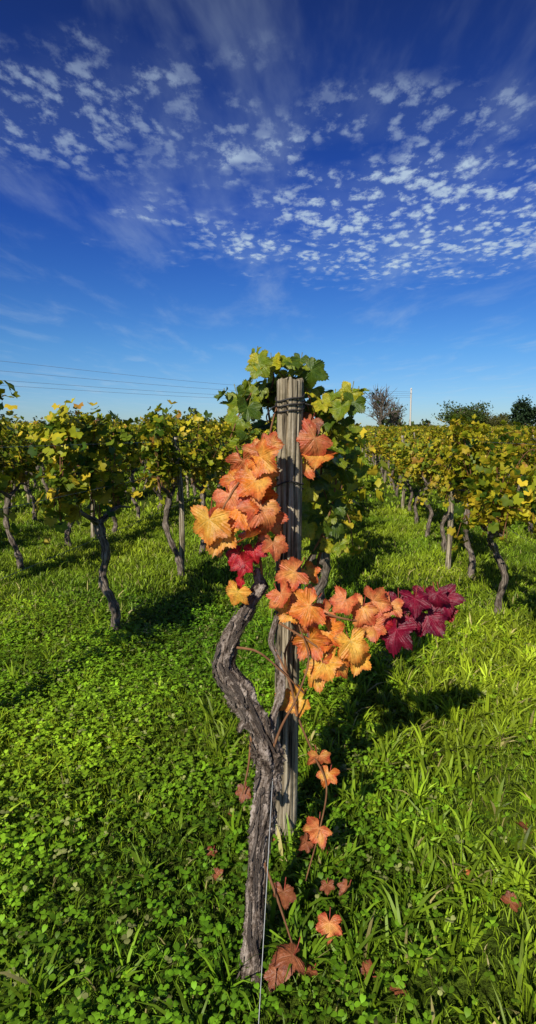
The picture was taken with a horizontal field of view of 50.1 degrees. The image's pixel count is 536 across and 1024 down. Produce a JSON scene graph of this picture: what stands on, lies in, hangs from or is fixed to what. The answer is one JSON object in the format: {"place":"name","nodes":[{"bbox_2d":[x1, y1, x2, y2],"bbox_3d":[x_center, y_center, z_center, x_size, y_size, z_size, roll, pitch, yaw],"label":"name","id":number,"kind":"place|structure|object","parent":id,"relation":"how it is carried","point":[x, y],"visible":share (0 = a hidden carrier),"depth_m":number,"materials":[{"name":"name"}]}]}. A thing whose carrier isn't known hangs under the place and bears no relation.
{"place":"outdoors","nodes":[
{"label":"outdoors","id":0,"kind":"place"},
{"bbox_2d":[0,443,535,1023],"bbox_3d":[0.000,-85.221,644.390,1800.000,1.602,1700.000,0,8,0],"label":"ground","id":1,"kind":"structure","parent":0,"point":[416,981],"depth_m":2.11,"materials":[{"name":"green plant"}]},
{"bbox_2d":[0,438,10,451],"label":"grapevine","id":2,"kind":"object","parent":1,"relation":"on","point":[4,444],"visible":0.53,"depth_m":8.91,"materials":[{"name":"green plant"}]},
{"bbox_2d":[0,380,19,533],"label":"grapevine","id":3,"kind":"object","parent":1,"relation":"on","point":[4,479],"visible":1,"depth_m":3.14,"materials":[{"name":"green plant"}]},
{"bbox_2d":[0,418,36,505],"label":"grapevine","id":4,"kind":"object","parent":1,"relation":"on","point":[3,423],"visible":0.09,"depth_m":12.07,"materials":[{"name":"green plant"}]},
{"bbox_2d":[27,478,29,502],"bbox_3d":[-5.403,-0.919,12.872,0.065,1.604,0.135,-2,8,-14],"label":"wooden stake","id":5,"kind":"object","parent":1,"relation":"on","point":[28,496],"visible":0.1,"depth_m":12.90,"materials":[{"name":"grey wood"}]},
{"bbox_2d":[0,416,57,568],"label":"grapevine","id":6,"kind":"object","parent":1,"relation":"on","point":[14,473],"visible":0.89,"depth_m":6.48,"materials":[{"name":"green plant"}]},
{"bbox_2d":[3,422,55,522],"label":"grapevine","id":7,"kind":"object","parent":1,"relation":"on","point":[26,489],"visible":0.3,"depth_m":9.86,"materials":[{"name":"green plant"}]},
{"bbox_2d":[18,398,138,631],"bbox_3d":[-1.396,0.078,4.331,0.752,1.843,1.201,3,8,19],"label":"grapevine","id":8,"kind":"object","parent":1,"relation":"on","point":[65,436],"visible":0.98,"depth_m":4.17,"materials":[{"name":"green plant"}]},
{"bbox_2d":[47,406,114,547],"bbox_3d":[-2.498,-0.424,7.735,0.789,1.935,1.261,1,8,9],"label":"grapevine","id":9,"kind":"object","parent":1,"relation":"on","point":[67,533],"visible":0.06,"depth_m":7.73,"materials":[{"name":"green plant"}]},
{"bbox_2d":[89,483,94,537],"bbox_3d":[-2.578,-0.294,8.321,0.065,1.604,0.135,3,8,24],"label":"wooden stake","id":10,"kind":"object","parent":1,"relation":"on","point":[92,532],"visible":0.07,"depth_m":8.38,"materials":[{"name":"grey wood"}]},
{"bbox_2d":[0,440,222,578],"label":"trellis wire","id":11,"kind":"object","parent":10,"relation":"attached to","point":[80,492],"visible":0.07,"depth_m":3.75,"materials":[{"name":"grey metal"}]},
{"bbox_2d":[73,425,122,532],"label":"grapevine","id":12,"kind":"object","parent":1,"relation":"on","point":[115,527],"visible":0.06,"depth_m":9.05,"materials":[{"name":"green plant"}]},
{"bbox_2d":[116,424,144,519],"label":"grapevine","id":13,"kind":"object","parent":1,"relation":"on","point":[132,446],"visible":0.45,"depth_m":10.12,"materials":[{"name":"green plant"}]},
{"bbox_2d":[110,413,168,509],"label":"grapevine","id":14,"kind":"object","parent":1,"relation":"on","point":[145,463],"visible":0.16,"depth_m":11.30,"materials":[{"name":"green plant"}]},
{"bbox_2d":[126,400,218,575],"bbox_3d":[-1.052,-0.203,6.004,1.000,1.883,1.049,1,8,6],"label":"grapevine","id":15,"kind":"object","parent":1,"relation":"on","point":[162,464],"visible":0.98,"depth_m":5.90,"materials":[{"name":"green plant"}]},
{"bbox_2d":[149,418,203,500],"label":"grapevine","id":16,"kind":"object","parent":1,"relation":"on","point":[181,441],"visible":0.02,"depth_m":12.88,"materials":[{"name":"green plant"}]},
{"bbox_2d":[173,436,184,568],"bbox_3d":[-0.957,-0.010,6.191,0.065,1.604,0.135,5,9,33],"label":"wooden stake","id":17,"kind":"object","parent":1,"relation":"on","point":[181,519],"visible":0.69,"depth_m":6.20,"materials":[{"name":"grey wood"}]},
{"bbox_2d":[154,403,251,553],"bbox_3d":[-0.832,-0.389,7.431,0.992,1.979,1.210,2,8,16],"label":"grapevine","id":18,"kind":"object","parent":1,"relation":"on","point":[210,468],"visible":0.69,"depth_m":7.15,"materials":[{"name":"green plant"}]},
{"bbox_2d":[195,416,236,488],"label":"grapevine","id":19,"kind":"object","parent":1,"relation":"on","point":[225,426],"visible":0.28,"depth_m":8.41,"materials":[{"name":"green plant"}]},
{"bbox_2d":[233,421,262,458],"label":"grapevine","id":20,"kind":"object","parent":1,"relation":"on","point":[255,433],"visible":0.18,"depth_m":9.71,"materials":[{"name":"green plant"}]},
{"bbox_2d":[0,587,535,1023],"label":"clover","id":21,"kind":"object","parent":1,"relation":"on","point":[14,1017],"visible":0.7,"depth_m":2.24,"materials":[{"name":"green plant"}]},
{"bbox_2d":[0,407,535,430],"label":"distant tree line","id":22,"kind":"object","parent":1,"relation":"on","point":[195,411],"visible":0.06,"depth_m":109.59,"materials":[{"name":"green plant"}]},
{"bbox_2d":[1,417,535,500],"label":"distant vineyard","id":23,"kind":"object","parent":1,"relation":"on","point":[378,437],"visible":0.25,"depth_m":16.78,"materials":[{"name":"green plant"}]},
{"bbox_2d":[395,436,535,543],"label":"trellis wire","id":24,"kind":"object","parent":23,"relation":"attached to","point":[494,479],"visible":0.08,"depth_m":4.51,"materials":[{"name":"grey metal"}]},
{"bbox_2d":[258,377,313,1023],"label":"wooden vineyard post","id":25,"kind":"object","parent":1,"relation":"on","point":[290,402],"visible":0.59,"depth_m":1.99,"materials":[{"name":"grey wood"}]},
{"bbox_2d":[275,457,324,602],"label":"grapevine","id":26,"kind":"object","parent":1,"relation":"on","point":[321,598],"depth_m":5.05,"materials":[{"name":"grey plant"}]},
{"bbox_2d":[250,424,391,661],"bbox_3d":[0.285,0.254,3.644,0.834,1.616,1.136,0,8,3],"label":"grapevine","id":27,"kind":"object","parent":1,"relation":"on","point":[320,587],"visible":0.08,"depth_m":3.40,"materials":[{"name":"green plant"}]},
{"bbox_2d":[190,346,465,993],"bbox_3d":[0.146,0.372,2.012,1.061,1.900,0.814,-6,10,-39],"label":"autumn grapevine","id":28,"kind":"object","parent":1,"relation":"on","point":[247,502],"visible":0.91,"depth_m":1.86,"materials":[{"name":"orange plant"}]},
{"bbox_2d":[319,423,372,573],"bbox_3d":[0.776,-0.110,6.274,0.693,1.699,1.107,0,8,-1],"label":"grapevine","id":29,"kind":"object","parent":1,"relation":"on","point":[357,446],"visible":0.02,"depth_m":5.85,"materials":[{"name":"green plant"}]},
{"bbox_2d":[199,780,534,997],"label":"fallen leaves","id":30,"kind":"object","parent":1,"relation":"on","point":[364,969],"visible":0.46,"depth_m":1.77,"materials":[{"name":"orange plant"}]},
{"bbox_2d":[364,384,407,425],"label":"bare tree","id":31,"kind":"object","parent":1,"relation":"on","point":[376,402],"visible":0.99,"depth_m":92.96,"materials":[{"name":"grey plant"}]},
{"bbox_2d":[383,399,406,425],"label":"bare tree","id":32,"kind":"object","parent":1,"relation":"on","point":[394,419],"visible":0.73,"depth_m":97.12,"materials":[{"name":"grey plant"}]},
{"bbox_2d":[380,438,418,497],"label":"grapevine","id":33,"kind":"object","parent":1,"relation":"on","point":[393,452],"visible":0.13,"depth_m":12.56,"materials":[{"name":"green plant"}]},
{"bbox_2d":[401,435,405,508],"bbox_3d":[2.739,-0.748,11.648,0.135,1.604,0.065,-3,8,-24],"label":"wooden stake","id":34,"kind":"object","parent":1,"relation":"on","point":[403,494],"visible":0.29,"depth_m":11.69,"materials":[{"name":"grey wood"}]},
{"bbox_2d":[388,435,422,511],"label":"grapevine","id":35,"kind":"object","parent":1,"relation":"on","point":[406,464],"visible":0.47,"depth_m":11.10,"materials":[{"name":"green plant"}]},
{"bbox_2d":[409,388,411,425],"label":"utility pole","id":36,"kind":"object","parent":1,"relation":"on","point":[410,406],"visible":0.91,"depth_m":98.33,"materials":[{"name":"grey concrete"}]},
{"bbox_2d":[392,440,440,524],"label":"grapevine","id":37,"kind":"object","parent":1,"relation":"on","point":[413,474],"visible":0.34,"depth_m":9.80,"materials":[{"name":"green plant"}]},
{"bbox_2d":[393,432,446,536],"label":"grapevine","id":38,"kind":"object","parent":1,"relation":"on","point":[426,442],"visible":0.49,"depth_m":8.60,"materials":[{"name":"green plant"}]},
{"bbox_2d":[410,439,472,551],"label":"grapevine","id":39,"kind":"object","parent":1,"relation":"on","point":[432,484],"visible":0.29,"depth_m":7.36,"materials":[{"name":"green plant"}]},
{"bbox_2d":[445,438,454,569],"bbox_3d":[2.058,-0.050,6.490,0.065,1.604,0.135,6,10,38],"label":"wooden stake","id":40,"kind":"object","parent":1,"relation":"on","point":[449,536],"visible":0.41,"depth_m":6.52,"materials":[{"name":"grey wood"}]},
{"bbox_2d":[402,414,520,577],"bbox_3d":[2.026,-0.158,6.181,0.791,1.778,1.371,-1,8,-6],"label":"grapevine","id":41,"kind":"object","parent":1,"relation":"on","point":[464,446],"visible":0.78,"depth_m":5.85,"materials":[{"name":"green plant"}]},
{"bbox_2d":[430,400,493,425],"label":"broadleaf tree","id":42,"kind":"object","parent":1,"relation":"on","point":[472,411],"visible":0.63,"depth_m":97.45,"materials":[{"name":"green plant"}]},
{"bbox_2d":[445,405,490,425],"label":"broadleaf tree","id":43,"kind":"object","parent":1,"relation":"on","point":[478,415],"visible":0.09,"depth_m":101.87,"materials":[{"name":"green plant"}]},
{"bbox_2d":[479,435,490,472],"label":"grapevine","id":44,"kind":"object","parent":1,"relation":"on","point":[482,437],"visible":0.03,"depth_m":11.01,"materials":[{"name":"green plant"}]},
{"bbox_2d":[447,435,535,616],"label":"grapevine","id":45,"kind":"object","parent":1,"relation":"on","point":[492,514],"visible":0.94,"depth_m":4.51,"materials":[{"name":"green plant"}]},
{"bbox_2d":[480,410,511,426],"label":"broadleaf tree","id":46,"kind":"object","parent":1,"relation":"on","point":[494,420],"visible":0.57,"depth_m":102.51,"materials":[{"name":"green plant"}]},
{"bbox_2d":[489,425,532,481],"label":"grapevine","id":47,"kind":"object","parent":1,"relation":"on","point":[501,446],"visible":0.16,"depth_m":9.66,"materials":[{"name":"green plant"}]},
{"bbox_2d":[500,464,535,513],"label":"grapevine","id":48,"kind":"object","parent":1,"relation":"on","point":[527,496],"visible":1,"depth_m":3.46,"materials":[{"name":"yellow plant"}]},
{"bbox_2d":[502,423,535,533],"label":"grapevine","id":49,"kind":"object","parent":1,"relation":"on","point":[528,436],"visible":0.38,"depth_m":8.52,"materials":[{"name":"green plant"}]},
{"bbox_2d":[503,395,535,426],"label":"conifer tree","id":50,"kind":"object","parent":1,"relation":"on","point":[524,412],"visible":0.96,"depth_m":95.77,"materials":[{"name":"green plant"}]},
{"bbox_2d":[0,0,535,426],"label":"sky","id":51,"kind":"structure","parent":0,"point":[188,187],"materials":[{"name":"blue"}]},
{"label":"utility pole","id":52,"kind":"object","parent":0,"visible":0},
{"bbox_2d":[2,361,409,397],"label":"power line","id":53,"kind":"object","parent":52,"relation":"attached to","point":[163,385],"visible":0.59,"depth_m":63.96,"materials":[{"name":"black metal"}]}
]}

